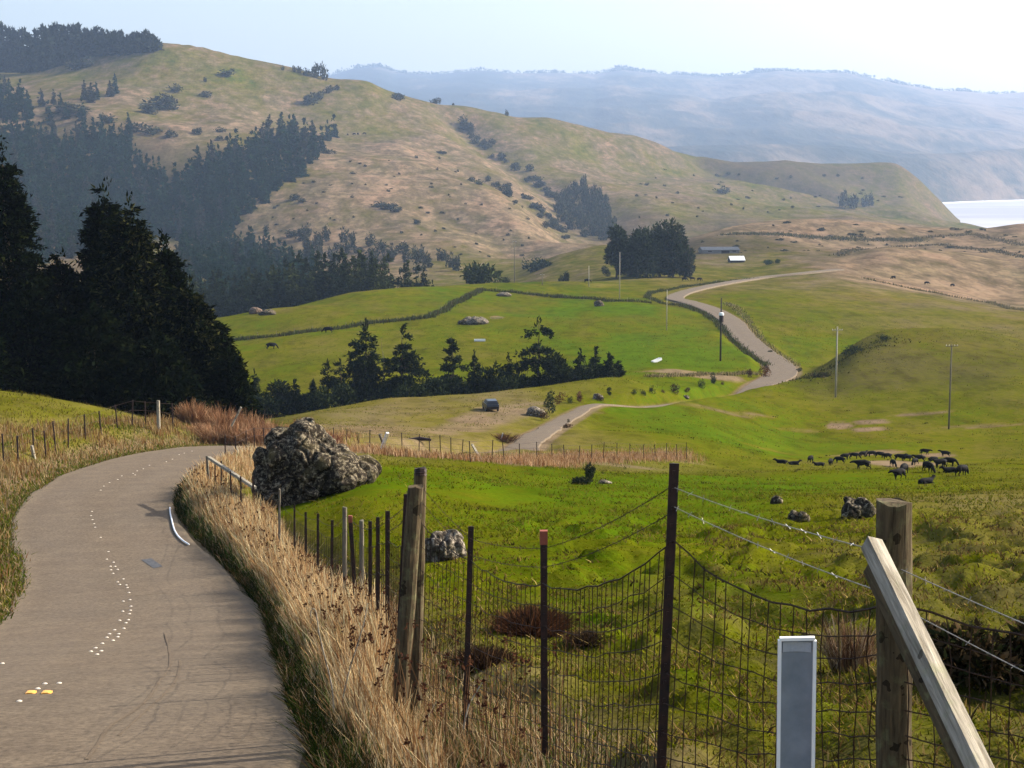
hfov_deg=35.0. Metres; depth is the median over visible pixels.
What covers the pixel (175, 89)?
hillside shrub
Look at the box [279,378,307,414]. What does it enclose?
tree
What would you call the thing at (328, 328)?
cow
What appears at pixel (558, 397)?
roadside bush
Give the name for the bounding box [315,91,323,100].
hillside shrub
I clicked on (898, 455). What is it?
cow
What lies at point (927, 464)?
cow
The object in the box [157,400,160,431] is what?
white post
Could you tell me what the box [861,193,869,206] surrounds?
hillside shrub
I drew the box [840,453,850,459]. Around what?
cow
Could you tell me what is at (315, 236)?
hillside shrub
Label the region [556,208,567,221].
hillside shrub
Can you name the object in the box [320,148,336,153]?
hillside shrub
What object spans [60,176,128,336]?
conifer tree
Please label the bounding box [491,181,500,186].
hillside shrub
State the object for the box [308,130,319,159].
hillside conifer
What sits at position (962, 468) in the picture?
cow
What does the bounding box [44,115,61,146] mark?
hillside conifer
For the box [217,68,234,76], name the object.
hillside shrub
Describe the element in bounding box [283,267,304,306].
valley conifer
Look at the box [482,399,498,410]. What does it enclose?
parked car
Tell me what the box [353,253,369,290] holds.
valley conifer
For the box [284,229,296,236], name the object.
hillside shrub
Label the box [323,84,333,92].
hillside shrub
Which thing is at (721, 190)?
hillside shrub
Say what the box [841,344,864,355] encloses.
roadside bush
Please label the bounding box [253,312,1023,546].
rough grass
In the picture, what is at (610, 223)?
hillside shrub
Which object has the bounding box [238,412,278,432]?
leafless bush
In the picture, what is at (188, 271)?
hillside conifer
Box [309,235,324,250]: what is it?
hillside shrub
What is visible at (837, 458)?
cow
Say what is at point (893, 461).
cow
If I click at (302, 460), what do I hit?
rock outcrop
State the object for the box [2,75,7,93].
hillside conifer
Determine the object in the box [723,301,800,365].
rank grass
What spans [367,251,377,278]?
valley conifer
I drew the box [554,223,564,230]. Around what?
hillside shrub
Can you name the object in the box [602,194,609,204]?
hillside shrub
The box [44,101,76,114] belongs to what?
hillside shrub
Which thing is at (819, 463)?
cow
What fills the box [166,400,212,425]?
leafless bush
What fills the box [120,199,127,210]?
hillside conifer
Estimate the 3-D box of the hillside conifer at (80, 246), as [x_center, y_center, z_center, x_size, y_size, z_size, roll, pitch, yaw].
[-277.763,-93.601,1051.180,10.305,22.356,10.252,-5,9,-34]
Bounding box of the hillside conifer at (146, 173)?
[143,153,151,179]
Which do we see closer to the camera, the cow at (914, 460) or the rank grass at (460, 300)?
the cow at (914, 460)
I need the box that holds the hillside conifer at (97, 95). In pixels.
[93,81,100,99]
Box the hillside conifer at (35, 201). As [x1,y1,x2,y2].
[31,192,40,216]
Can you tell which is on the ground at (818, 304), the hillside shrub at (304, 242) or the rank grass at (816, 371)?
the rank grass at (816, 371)
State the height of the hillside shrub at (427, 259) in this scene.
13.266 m
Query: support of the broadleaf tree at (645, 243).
on the ground at (818, 304)
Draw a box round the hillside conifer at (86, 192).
[80,186,90,207]
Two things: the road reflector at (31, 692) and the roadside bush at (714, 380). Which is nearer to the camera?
the road reflector at (31, 692)
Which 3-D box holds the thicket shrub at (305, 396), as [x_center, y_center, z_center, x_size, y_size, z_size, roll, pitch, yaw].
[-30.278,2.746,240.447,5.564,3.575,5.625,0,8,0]
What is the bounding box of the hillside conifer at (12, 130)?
[8,113,17,140]
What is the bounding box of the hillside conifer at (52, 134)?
[46,125,58,153]
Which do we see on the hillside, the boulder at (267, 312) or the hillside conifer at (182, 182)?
the hillside conifer at (182, 182)
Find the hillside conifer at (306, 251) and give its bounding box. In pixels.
[302,239,314,261]
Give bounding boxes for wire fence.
[1,400,173,466]
[206,456,1023,767]
[224,427,686,461]
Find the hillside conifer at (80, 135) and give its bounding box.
[75,129,86,155]
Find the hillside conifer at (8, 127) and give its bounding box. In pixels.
[3,117,13,143]
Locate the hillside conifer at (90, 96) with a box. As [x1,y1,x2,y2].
[85,82,96,102]
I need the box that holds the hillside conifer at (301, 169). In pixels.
[292,146,310,177]
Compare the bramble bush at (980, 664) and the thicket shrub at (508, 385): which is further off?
the thicket shrub at (508, 385)
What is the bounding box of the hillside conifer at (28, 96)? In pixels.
[22,90,32,105]
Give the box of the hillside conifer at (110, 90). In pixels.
[105,80,115,96]
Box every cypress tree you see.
[319,358,337,396]
[330,357,345,393]
[333,317,392,403]
[378,323,431,397]
[433,337,469,393]
[510,315,568,386]
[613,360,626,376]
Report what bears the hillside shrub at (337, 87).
on the hillside
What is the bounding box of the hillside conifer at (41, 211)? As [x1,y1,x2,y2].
[36,204,47,226]
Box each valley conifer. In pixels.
[187,271,197,292]
[193,281,200,300]
[197,283,206,302]
[204,286,210,308]
[217,287,230,316]
[224,275,232,296]
[229,286,242,315]
[242,286,253,312]
[250,277,262,309]
[254,271,264,307]
[260,280,269,308]
[264,270,285,308]
[267,268,292,308]
[283,263,303,305]
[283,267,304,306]
[288,252,308,301]
[298,256,312,281]
[298,270,308,303]
[302,261,309,275]
[302,271,317,304]
[307,251,327,298]
[309,257,321,297]
[310,261,325,301]
[314,262,334,300]
[316,252,335,285]
[328,252,337,285]
[329,267,339,297]
[333,247,351,294]
[333,268,344,294]
[334,252,346,284]
[336,256,348,275]
[336,256,352,294]
[343,269,355,293]
[348,255,357,284]
[349,262,364,291]
[350,249,368,282]
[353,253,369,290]
[357,268,370,291]
[366,257,382,289]
[366,264,375,288]
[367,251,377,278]
[376,252,396,287]
[377,255,393,289]
[378,271,386,288]
[379,263,393,288]
[395,268,403,287]
[399,261,410,286]
[402,259,414,286]
[412,265,422,286]
[420,266,427,286]
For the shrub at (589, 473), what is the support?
on the ground at (818, 304)
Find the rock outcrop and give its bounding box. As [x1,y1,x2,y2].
[251,417,381,508]
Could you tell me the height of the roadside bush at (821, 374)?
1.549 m
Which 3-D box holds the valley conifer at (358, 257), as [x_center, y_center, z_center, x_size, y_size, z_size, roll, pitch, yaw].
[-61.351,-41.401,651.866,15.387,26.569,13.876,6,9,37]
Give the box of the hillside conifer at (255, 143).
[252,133,261,157]
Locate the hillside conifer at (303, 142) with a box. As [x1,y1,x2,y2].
[299,127,311,156]
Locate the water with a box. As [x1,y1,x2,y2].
[943,199,1023,227]
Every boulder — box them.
[249,307,261,313]
[258,309,275,315]
[425,529,466,561]
[457,319,466,324]
[462,316,488,324]
[496,292,510,296]
[526,406,545,417]
[593,393,602,399]
[594,300,603,306]
[599,479,611,483]
[770,495,782,503]
[787,510,809,522]
[841,496,875,518]
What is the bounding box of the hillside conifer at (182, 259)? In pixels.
[180,253,185,279]
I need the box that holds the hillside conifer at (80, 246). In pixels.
[76,222,87,251]
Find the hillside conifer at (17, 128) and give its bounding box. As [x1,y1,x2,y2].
[13,120,21,148]
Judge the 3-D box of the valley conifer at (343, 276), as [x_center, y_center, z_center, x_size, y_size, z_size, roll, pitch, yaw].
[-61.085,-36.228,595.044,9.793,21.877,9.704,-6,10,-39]
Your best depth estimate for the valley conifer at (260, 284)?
609.77 m
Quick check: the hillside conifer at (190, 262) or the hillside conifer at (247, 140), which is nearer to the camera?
the hillside conifer at (190, 262)
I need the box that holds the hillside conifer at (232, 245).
[230,232,236,259]
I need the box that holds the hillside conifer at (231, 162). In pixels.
[226,145,235,174]
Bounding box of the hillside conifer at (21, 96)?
[18,87,22,108]
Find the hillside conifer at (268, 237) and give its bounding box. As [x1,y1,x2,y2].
[264,234,274,261]
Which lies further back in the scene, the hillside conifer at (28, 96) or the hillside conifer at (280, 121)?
the hillside conifer at (28, 96)
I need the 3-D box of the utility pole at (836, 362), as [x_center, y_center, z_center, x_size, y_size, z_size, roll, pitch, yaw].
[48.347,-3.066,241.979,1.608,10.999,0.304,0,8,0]
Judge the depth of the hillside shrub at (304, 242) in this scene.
1206.20 m
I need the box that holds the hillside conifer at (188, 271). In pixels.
[185,263,193,281]
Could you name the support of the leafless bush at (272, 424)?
on the ground at (818, 304)
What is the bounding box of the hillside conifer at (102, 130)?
[98,118,106,142]
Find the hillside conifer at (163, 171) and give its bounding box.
[159,166,168,191]
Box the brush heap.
[490,431,522,442]
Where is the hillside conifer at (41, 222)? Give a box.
[37,219,45,237]
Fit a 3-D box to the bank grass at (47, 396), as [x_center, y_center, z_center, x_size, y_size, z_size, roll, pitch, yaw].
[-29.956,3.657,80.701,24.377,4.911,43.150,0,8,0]
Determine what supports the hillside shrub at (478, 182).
on the hillside
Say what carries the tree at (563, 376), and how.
on the ground at (818, 304)
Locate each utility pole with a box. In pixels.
[514,241,514,282]
[619,262,619,297]
[719,298,723,360]
[832,327,842,396]
[946,344,957,428]
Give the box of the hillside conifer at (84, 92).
[80,80,87,99]
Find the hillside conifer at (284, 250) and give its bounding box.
[282,241,288,260]
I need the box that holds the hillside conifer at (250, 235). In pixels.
[244,226,254,246]
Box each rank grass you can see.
[233,313,436,340]
[426,287,651,315]
[643,277,774,365]
[644,369,761,377]
[717,231,927,242]
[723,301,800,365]
[778,334,936,384]
[828,243,1023,257]
[863,277,1023,310]
[885,232,1023,245]
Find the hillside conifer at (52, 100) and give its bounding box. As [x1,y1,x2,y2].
[50,89,56,104]
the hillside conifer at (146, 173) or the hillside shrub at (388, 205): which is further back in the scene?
the hillside conifer at (146, 173)
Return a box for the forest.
[0,86,339,295]
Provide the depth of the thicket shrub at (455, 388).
236.37 m
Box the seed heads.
[188,462,581,767]
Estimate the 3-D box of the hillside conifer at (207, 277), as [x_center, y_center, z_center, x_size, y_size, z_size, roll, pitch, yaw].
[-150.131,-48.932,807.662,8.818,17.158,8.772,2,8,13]
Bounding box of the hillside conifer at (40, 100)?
[36,88,46,106]
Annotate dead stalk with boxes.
[310,608,334,712]
[341,603,367,701]
[463,682,482,729]
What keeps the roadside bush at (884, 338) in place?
on the ground at (818, 304)
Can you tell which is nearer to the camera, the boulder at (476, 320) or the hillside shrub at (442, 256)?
the boulder at (476, 320)
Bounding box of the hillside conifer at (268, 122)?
[264,114,275,137]
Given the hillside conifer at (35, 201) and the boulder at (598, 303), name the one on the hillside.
the hillside conifer at (35, 201)
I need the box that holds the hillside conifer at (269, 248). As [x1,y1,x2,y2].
[265,241,276,265]
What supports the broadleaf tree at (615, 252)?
on the ground at (818, 304)
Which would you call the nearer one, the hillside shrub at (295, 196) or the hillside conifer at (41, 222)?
the hillside conifer at (41, 222)
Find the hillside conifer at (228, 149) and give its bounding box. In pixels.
[224,144,234,166]
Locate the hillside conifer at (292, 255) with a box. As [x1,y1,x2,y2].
[286,252,300,278]
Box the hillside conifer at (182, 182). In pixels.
[175,170,185,193]
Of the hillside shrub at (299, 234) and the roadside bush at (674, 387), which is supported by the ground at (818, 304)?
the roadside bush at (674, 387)
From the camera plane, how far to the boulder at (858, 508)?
46.98 m
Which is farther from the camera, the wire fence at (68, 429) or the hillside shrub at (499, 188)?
the hillside shrub at (499, 188)
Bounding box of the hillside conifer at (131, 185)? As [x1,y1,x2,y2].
[126,177,136,198]
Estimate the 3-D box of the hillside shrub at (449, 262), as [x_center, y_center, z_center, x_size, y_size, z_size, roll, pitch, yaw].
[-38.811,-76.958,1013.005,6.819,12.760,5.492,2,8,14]
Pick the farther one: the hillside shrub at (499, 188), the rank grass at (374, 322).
the hillside shrub at (499, 188)
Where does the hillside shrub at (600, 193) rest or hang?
on the hillside
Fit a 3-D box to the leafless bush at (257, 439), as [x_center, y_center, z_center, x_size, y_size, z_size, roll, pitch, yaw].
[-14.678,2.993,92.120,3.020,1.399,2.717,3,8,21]
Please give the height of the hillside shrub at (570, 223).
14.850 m
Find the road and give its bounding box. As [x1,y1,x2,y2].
[0,269,844,767]
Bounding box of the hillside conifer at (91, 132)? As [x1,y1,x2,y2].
[88,116,95,140]
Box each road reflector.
[25,690,36,693]
[41,690,52,693]
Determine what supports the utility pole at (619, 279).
on the ground at (818, 304)
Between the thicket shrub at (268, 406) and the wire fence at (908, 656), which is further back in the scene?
the thicket shrub at (268, 406)
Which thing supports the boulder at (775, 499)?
on the ground at (818, 304)
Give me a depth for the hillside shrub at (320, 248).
1163.90 m
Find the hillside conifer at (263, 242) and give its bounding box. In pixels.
[261,226,268,251]
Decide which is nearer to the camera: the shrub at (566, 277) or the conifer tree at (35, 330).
the conifer tree at (35, 330)
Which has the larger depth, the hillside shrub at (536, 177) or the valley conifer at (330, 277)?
the hillside shrub at (536, 177)
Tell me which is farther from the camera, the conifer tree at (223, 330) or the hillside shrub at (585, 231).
the hillside shrub at (585, 231)
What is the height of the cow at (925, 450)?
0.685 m
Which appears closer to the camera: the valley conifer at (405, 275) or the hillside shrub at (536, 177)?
the valley conifer at (405, 275)
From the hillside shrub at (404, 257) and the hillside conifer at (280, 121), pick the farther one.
the hillside conifer at (280, 121)
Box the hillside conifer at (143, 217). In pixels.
[139,214,148,230]
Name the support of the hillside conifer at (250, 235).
on the hillside
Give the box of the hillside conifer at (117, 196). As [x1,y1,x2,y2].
[114,190,121,205]
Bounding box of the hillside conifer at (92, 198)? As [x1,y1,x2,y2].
[87,191,96,206]
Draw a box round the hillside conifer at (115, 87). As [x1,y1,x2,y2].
[112,72,119,93]
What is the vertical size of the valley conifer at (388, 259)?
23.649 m
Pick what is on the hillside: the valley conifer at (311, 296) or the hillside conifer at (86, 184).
the hillside conifer at (86, 184)
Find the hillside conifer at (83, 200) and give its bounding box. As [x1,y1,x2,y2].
[77,192,86,216]
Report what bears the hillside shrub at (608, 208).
on the hillside
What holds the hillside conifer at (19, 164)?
on the hillside
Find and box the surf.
[942,200,1023,203]
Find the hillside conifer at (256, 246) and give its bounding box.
[246,236,258,263]
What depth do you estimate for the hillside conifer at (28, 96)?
1746.18 m
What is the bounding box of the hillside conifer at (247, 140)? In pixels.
[244,136,255,156]
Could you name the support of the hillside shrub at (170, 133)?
on the hillside
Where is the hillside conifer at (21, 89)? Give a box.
[14,78,25,101]
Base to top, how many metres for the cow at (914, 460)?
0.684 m
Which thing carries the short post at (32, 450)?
on the ground at (818, 304)
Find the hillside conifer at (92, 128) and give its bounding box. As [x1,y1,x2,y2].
[88,119,97,146]
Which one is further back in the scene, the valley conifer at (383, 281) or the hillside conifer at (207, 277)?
the hillside conifer at (207, 277)
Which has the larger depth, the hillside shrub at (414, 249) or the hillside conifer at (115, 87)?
the hillside conifer at (115, 87)
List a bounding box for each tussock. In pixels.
[441,642,525,672]
[481,602,586,638]
[560,628,609,646]
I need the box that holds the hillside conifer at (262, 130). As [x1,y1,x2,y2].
[258,122,267,147]
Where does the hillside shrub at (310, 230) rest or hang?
on the hillside
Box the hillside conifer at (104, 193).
[102,184,109,201]
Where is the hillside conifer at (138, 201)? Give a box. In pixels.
[136,197,147,224]
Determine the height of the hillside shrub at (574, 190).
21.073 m
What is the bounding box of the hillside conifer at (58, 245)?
[54,230,64,256]
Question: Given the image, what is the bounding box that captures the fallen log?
[408,437,430,440]
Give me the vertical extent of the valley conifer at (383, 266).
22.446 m
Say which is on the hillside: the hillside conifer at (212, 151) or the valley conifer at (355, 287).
the hillside conifer at (212, 151)
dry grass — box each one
[178,441,479,767]
[246,428,708,467]
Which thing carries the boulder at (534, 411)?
on the ground at (818, 304)
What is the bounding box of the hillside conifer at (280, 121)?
[275,112,288,136]
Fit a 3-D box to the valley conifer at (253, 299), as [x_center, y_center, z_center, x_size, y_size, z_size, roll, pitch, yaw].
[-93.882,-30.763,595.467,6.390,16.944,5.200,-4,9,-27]
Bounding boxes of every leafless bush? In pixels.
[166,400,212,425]
[183,405,226,424]
[186,422,216,434]
[195,421,238,444]
[196,402,246,431]
[214,408,255,425]
[217,421,262,445]
[228,409,271,430]
[233,425,269,445]
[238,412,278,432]
[254,421,287,433]
[329,434,341,443]
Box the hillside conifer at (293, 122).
[288,114,299,137]
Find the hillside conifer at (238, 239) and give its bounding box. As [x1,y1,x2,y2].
[233,236,246,257]
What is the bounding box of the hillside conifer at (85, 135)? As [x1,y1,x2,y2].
[75,120,90,144]
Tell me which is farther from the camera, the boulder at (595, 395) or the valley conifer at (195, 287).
the valley conifer at (195, 287)
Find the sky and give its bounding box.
[0,0,1023,93]
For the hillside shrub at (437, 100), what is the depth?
2341.88 m
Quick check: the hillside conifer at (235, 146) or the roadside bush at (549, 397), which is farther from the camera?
the hillside conifer at (235, 146)
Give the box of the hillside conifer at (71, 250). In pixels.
[65,230,78,258]
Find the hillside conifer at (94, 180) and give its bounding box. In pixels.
[90,165,97,194]
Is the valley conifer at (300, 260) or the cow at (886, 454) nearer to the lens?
the cow at (886, 454)
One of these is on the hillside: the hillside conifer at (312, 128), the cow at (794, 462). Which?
the hillside conifer at (312, 128)
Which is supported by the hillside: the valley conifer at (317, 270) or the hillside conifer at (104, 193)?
the hillside conifer at (104, 193)
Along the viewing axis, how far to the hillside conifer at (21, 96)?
1749.53 m
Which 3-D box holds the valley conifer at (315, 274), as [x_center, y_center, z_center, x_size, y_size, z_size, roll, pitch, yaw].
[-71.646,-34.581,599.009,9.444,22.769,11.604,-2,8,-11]
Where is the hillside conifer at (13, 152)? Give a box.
[9,145,19,167]
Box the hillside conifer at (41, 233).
[34,225,45,253]
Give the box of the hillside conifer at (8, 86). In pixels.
[4,78,12,99]
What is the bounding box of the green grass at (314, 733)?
[169,459,410,767]
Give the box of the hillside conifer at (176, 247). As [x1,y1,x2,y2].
[174,243,180,256]
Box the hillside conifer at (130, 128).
[123,112,133,140]
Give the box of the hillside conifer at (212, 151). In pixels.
[207,139,216,163]
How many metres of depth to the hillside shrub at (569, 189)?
1838.62 m
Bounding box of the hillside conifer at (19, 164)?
[16,151,27,181]
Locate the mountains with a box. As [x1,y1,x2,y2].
[328,66,1023,153]
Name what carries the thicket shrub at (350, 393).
on the ground at (818, 304)
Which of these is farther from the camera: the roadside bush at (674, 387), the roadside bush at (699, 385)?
the roadside bush at (699, 385)
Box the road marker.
[776,636,816,767]
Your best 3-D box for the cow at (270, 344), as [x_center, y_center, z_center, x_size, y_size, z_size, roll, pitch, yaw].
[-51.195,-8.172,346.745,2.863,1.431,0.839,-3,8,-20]
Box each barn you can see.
[698,247,739,253]
[727,256,744,262]
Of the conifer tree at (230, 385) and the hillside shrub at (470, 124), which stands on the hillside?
the hillside shrub at (470, 124)
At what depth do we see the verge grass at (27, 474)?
77.14 m
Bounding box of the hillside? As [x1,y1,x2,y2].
[0,43,1023,267]
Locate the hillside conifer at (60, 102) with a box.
[57,92,63,106]
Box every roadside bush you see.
[539,410,549,419]
[543,390,555,412]
[555,392,567,404]
[576,391,583,401]
[596,394,603,400]
[670,383,679,394]
[697,378,705,388]
[710,372,716,383]
[747,369,752,376]
[758,365,771,376]
[810,371,831,377]
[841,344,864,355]
[878,334,890,339]
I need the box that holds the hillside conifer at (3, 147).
[0,135,7,162]
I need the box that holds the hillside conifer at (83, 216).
[78,208,86,227]
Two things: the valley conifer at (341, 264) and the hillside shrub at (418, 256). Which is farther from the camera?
the hillside shrub at (418, 256)
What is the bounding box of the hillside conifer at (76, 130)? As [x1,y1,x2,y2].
[70,121,79,148]
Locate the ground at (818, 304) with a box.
[0,222,1023,767]
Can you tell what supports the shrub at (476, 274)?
on the ground at (818, 304)
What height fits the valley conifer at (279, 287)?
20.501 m
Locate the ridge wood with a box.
[0,20,162,72]
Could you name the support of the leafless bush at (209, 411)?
on the ground at (818, 304)
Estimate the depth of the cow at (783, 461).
144.54 m
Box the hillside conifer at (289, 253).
[286,245,294,262]
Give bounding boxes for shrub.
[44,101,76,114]
[61,104,91,115]
[65,59,84,69]
[77,55,94,67]
[97,113,117,122]
[124,122,146,131]
[138,103,160,114]
[141,92,174,108]
[141,125,164,135]
[160,96,179,109]
[165,129,177,137]
[166,83,183,92]
[192,127,203,134]
[198,91,212,97]
[213,127,226,131]
[214,135,224,140]
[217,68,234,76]
[255,388,280,418]
[274,395,306,415]
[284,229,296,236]
[289,193,300,200]
[293,227,310,240]
[296,66,303,72]
[298,198,306,202]
[300,221,311,237]
[300,391,321,410]
[302,68,311,75]
[302,92,318,104]
[302,236,308,249]
[304,385,346,411]
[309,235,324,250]
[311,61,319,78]
[313,231,321,240]
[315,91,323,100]
[317,245,322,259]
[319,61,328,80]
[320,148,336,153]
[320,223,330,241]
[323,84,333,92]
[327,246,338,262]
[331,377,358,406]
[332,84,339,89]
[333,242,342,249]
[338,226,350,242]
[343,240,352,253]
[350,231,355,248]
[353,246,364,252]
[353,382,388,402]
[364,246,377,255]
[365,232,376,246]
[368,250,381,263]
[369,201,385,206]
[375,239,388,252]
[376,380,409,397]
[378,202,396,209]
[386,244,397,255]
[387,249,394,261]
[387,378,433,397]
[390,207,402,211]
[391,92,404,99]
[396,241,409,252]
[402,250,411,262]
[409,252,424,262]
[411,244,419,258]
[412,262,427,270]
[422,250,433,267]
[422,376,451,395]
[429,97,441,103]
[436,248,447,260]
[440,374,477,394]
[445,251,452,267]
[451,254,461,270]
[458,114,467,124]
[459,260,503,283]
[463,374,488,392]
[466,122,473,130]
[467,131,473,137]
[470,138,479,143]
[474,179,484,184]
[482,374,519,392]
[487,138,495,143]
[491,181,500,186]
[495,186,505,190]
[498,154,505,160]
[498,276,511,282]
[502,188,512,196]
[502,190,512,196]
[507,372,532,389]
[510,162,521,170]
[520,257,552,272]
[524,164,534,171]
[529,370,557,386]
[531,175,544,180]
[533,202,542,207]
[540,221,548,228]
[548,192,554,197]
[553,198,561,212]
[554,191,565,203]
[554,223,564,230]
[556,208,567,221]
[557,198,566,213]
[557,226,568,232]
[559,188,568,197]
[562,192,567,206]
[562,271,569,280]
[563,185,572,196]
[564,217,576,229]
[568,476,592,484]
[569,186,580,198]
[575,361,602,380]
[576,217,582,229]
[578,188,586,203]
[579,174,586,187]
[580,224,588,236]
[582,462,595,479]
[583,185,590,199]
[590,183,598,199]
[592,224,600,235]
[593,186,601,197]
[597,190,602,204]
[597,226,607,240]
[598,197,608,213]
[601,265,610,276]
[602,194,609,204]
[603,204,611,217]
[605,220,612,233]
[712,185,731,193]
[763,260,773,264]
[837,189,846,206]
[846,192,858,208]
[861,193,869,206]
[868,191,873,205]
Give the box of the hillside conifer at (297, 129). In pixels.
[292,122,300,145]
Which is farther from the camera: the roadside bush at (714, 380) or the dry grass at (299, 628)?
the roadside bush at (714, 380)
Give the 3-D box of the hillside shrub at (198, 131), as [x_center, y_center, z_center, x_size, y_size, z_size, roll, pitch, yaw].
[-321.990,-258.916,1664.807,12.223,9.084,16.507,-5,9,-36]
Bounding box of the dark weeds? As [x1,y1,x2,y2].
[418,385,1023,604]
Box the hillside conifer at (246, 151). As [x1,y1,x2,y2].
[239,140,249,165]
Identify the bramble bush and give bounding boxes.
[922,614,947,659]
[927,617,1023,700]
[1000,615,1023,677]
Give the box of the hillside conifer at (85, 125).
[80,117,89,141]
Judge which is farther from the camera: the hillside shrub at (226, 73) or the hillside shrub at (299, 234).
the hillside shrub at (226, 73)
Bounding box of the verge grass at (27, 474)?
[0,413,224,618]
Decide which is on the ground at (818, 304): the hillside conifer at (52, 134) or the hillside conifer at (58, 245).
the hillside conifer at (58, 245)
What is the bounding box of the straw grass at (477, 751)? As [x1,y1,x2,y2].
[298,625,738,767]
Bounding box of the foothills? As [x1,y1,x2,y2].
[667,144,1023,201]
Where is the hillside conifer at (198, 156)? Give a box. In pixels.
[193,145,201,170]
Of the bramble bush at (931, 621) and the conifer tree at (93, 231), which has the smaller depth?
the bramble bush at (931, 621)
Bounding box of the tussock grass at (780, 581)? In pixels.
[699,513,1023,707]
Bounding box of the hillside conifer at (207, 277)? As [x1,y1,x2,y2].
[202,270,212,294]
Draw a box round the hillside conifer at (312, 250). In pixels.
[309,244,315,271]
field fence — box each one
[234,286,650,338]
[650,277,766,363]
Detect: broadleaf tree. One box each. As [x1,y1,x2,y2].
[603,223,629,278]
[621,228,642,276]
[629,225,664,277]
[647,219,673,276]
[659,217,686,276]
[675,235,696,277]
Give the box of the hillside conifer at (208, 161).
[201,153,212,183]
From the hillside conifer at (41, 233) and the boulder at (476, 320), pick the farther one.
the hillside conifer at (41, 233)
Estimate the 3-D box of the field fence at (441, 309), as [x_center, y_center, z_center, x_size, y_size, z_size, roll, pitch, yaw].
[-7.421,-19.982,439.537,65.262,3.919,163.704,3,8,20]
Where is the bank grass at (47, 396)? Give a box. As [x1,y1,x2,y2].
[0,388,190,451]
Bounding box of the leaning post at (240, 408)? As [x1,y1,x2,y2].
[231,407,241,425]
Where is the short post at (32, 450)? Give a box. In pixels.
[30,445,35,458]
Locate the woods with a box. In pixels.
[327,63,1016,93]
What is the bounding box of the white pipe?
[169,507,189,544]
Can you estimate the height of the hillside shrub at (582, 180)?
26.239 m
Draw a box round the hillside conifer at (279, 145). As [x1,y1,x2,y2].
[273,124,284,152]
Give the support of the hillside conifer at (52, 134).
on the hillside
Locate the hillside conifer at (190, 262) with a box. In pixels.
[184,257,193,276]
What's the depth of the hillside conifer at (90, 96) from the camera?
1795.52 m
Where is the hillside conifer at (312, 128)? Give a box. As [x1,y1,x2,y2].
[308,120,317,147]
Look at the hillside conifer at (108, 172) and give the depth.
1432.28 m
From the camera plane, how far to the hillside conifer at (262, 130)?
1615.14 m
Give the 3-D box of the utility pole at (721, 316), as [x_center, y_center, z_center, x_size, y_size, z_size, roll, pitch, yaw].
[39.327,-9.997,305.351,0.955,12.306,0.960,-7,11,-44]
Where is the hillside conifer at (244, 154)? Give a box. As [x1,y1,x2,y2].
[237,146,251,175]
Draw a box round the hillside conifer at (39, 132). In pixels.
[38,122,46,142]
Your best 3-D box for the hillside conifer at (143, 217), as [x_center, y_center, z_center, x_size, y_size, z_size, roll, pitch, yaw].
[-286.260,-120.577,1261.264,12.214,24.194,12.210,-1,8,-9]
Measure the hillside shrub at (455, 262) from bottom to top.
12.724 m
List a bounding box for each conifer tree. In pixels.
[0,135,72,346]
[0,290,64,396]
[0,333,39,393]
[32,299,137,407]
[40,247,94,339]
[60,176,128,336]
[83,191,182,352]
[98,328,225,421]
[128,228,194,346]
[160,273,254,410]
[195,312,267,423]
[205,345,268,424]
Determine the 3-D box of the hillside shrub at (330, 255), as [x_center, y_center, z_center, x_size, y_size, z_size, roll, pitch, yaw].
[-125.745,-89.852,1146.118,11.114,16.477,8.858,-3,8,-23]
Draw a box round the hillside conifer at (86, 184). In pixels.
[81,176,93,199]
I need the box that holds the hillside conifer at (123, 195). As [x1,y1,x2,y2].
[119,184,125,205]
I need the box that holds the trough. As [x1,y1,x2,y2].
[651,357,661,361]
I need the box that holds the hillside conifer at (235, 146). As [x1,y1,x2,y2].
[231,139,238,161]
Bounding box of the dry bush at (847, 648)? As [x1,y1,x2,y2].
[805,609,876,672]
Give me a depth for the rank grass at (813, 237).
1024.27 m
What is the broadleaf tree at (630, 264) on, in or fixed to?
on the ground at (818, 304)
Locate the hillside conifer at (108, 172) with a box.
[104,165,115,190]
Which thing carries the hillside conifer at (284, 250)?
on the ground at (818, 304)
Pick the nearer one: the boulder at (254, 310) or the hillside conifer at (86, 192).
the boulder at (254, 310)
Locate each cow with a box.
[266,342,278,348]
[321,327,332,332]
[772,458,787,463]
[787,459,801,464]
[812,461,824,465]
[833,456,845,462]
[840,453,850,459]
[849,452,860,458]
[850,459,870,468]
[859,450,867,456]
[865,451,875,456]
[874,451,886,457]
[880,453,891,458]
[888,468,905,479]
[890,459,896,465]
[894,453,907,459]
[900,463,907,472]
[902,455,912,460]
[911,454,925,461]
[911,458,918,464]
[918,475,935,483]
[919,448,932,454]
[922,461,935,472]
[931,458,946,467]
[938,450,950,455]
[939,466,957,472]
[942,457,958,465]
[955,464,968,475]

